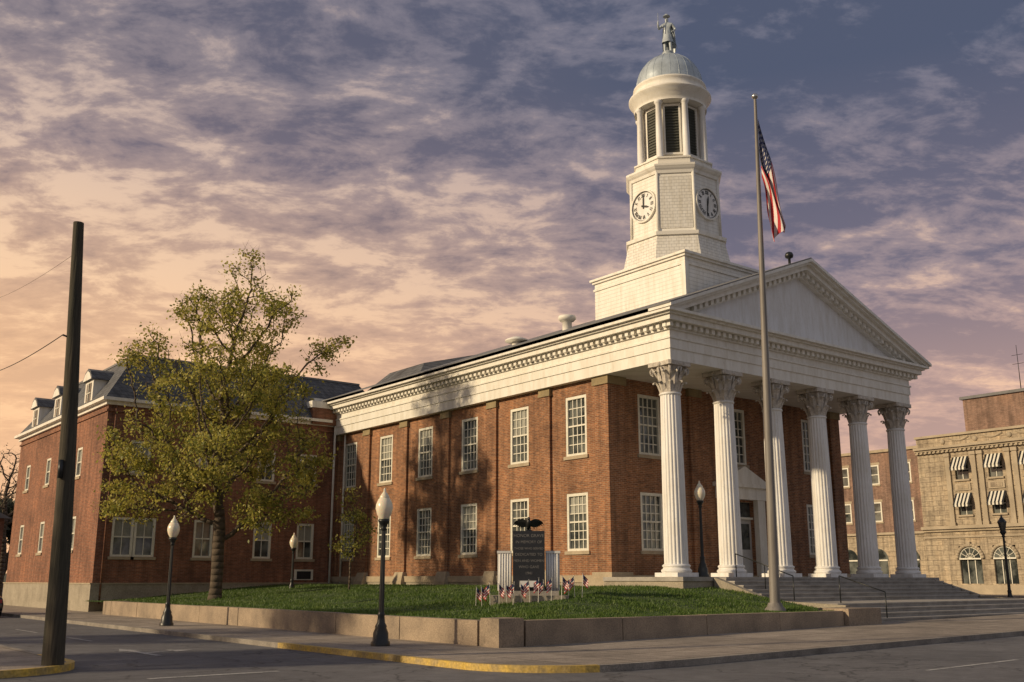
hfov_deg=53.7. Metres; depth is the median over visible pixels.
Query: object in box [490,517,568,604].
veterans memorial
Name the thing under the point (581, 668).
kerb
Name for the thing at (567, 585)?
memorial flags
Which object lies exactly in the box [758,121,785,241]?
american flag
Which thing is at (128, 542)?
windows
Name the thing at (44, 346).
overhead wires
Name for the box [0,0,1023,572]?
sky
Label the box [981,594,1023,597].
sidewalk
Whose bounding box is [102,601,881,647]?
retaining wall
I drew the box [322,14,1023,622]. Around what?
courthouse
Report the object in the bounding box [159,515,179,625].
street lamp
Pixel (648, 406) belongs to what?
windows
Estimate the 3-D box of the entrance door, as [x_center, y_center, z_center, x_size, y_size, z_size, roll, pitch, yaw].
[10.833,8.483,47.580,3.700,5.120,0.780,10,-17,-37]
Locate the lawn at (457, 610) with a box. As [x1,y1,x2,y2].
[90,585,817,619]
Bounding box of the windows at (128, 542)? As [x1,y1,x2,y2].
[15,440,317,561]
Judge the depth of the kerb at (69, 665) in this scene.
18.65 m
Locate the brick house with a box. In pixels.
[0,513,10,555]
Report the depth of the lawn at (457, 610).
35.96 m
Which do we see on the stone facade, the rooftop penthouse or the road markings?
the rooftop penthouse
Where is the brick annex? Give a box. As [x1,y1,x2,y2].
[2,355,364,611]
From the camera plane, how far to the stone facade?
85.28 m
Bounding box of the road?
[0,590,1023,681]
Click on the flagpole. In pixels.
(775, 603)
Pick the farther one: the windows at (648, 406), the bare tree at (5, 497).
the bare tree at (5, 497)
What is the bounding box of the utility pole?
[41,221,83,665]
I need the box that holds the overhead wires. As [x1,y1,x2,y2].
[0,256,70,370]
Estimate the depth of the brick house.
75.58 m
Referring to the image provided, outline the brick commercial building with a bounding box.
[841,446,927,576]
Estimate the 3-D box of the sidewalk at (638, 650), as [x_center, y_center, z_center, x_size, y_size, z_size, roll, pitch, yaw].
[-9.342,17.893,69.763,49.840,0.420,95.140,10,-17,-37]
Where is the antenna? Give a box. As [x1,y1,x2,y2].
[1012,348,1023,387]
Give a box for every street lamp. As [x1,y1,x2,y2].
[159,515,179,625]
[289,533,297,587]
[371,488,392,645]
[694,481,708,576]
[997,514,1013,597]
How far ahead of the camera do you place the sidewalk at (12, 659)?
20.58 m
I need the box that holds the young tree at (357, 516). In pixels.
[326,486,379,588]
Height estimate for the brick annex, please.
14.120 m
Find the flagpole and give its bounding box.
[752,93,785,611]
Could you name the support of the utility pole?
on the sidewalk at (12, 659)
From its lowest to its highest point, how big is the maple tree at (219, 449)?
17.396 m
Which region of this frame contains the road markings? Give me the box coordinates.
[15,629,1014,678]
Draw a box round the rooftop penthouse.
[959,388,1023,430]
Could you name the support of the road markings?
on the road
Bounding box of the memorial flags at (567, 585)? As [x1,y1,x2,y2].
[476,573,587,605]
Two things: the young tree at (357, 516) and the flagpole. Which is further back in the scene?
the young tree at (357, 516)
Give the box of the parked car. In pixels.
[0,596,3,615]
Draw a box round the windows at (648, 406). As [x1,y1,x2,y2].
[339,394,814,560]
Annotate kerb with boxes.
[0,645,74,678]
[1,613,1023,672]
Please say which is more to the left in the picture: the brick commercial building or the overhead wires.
the overhead wires
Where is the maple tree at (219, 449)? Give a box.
[90,240,357,599]
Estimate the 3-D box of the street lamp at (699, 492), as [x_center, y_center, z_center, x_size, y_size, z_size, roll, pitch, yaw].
[7.480,7.407,39.989,0.480,3.742,0.480,10,-17,-37]
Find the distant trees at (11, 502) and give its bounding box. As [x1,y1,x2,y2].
[0,490,14,575]
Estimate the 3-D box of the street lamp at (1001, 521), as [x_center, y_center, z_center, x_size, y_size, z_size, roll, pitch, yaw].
[22.896,10.177,46.858,0.480,4.227,0.480,10,-17,-37]
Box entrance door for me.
[713,466,768,576]
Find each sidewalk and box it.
[0,646,65,669]
[2,605,1023,664]
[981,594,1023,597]
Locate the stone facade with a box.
[913,425,1023,594]
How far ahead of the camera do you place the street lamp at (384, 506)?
25.24 m
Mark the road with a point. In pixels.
(99, 656)
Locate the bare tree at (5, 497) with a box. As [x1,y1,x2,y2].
[0,445,19,596]
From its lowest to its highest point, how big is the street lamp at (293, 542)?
3.164 m
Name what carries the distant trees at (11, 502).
on the ground

